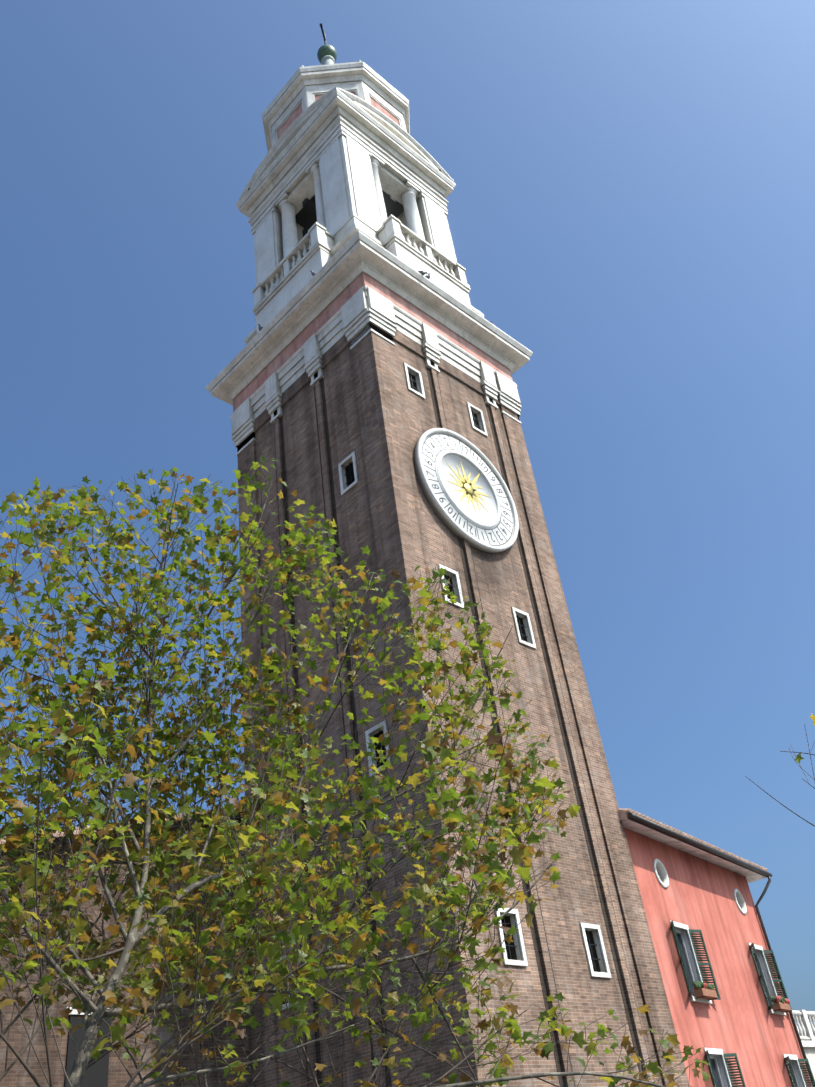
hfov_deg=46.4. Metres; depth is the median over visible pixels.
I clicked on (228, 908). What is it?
plane tree
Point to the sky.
(631, 203)
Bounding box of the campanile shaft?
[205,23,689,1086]
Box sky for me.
[0,0,814,1035]
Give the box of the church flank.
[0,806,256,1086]
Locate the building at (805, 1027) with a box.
[792,1010,814,1079]
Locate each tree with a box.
[0,454,713,1086]
[745,714,814,826]
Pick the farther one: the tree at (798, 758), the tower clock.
the tower clock
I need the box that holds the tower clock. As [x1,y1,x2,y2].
[414,428,518,552]
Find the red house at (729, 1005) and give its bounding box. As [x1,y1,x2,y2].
[618,808,814,1086]
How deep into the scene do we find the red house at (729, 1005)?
28.75 m
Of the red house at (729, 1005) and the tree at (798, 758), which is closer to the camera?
the tree at (798, 758)

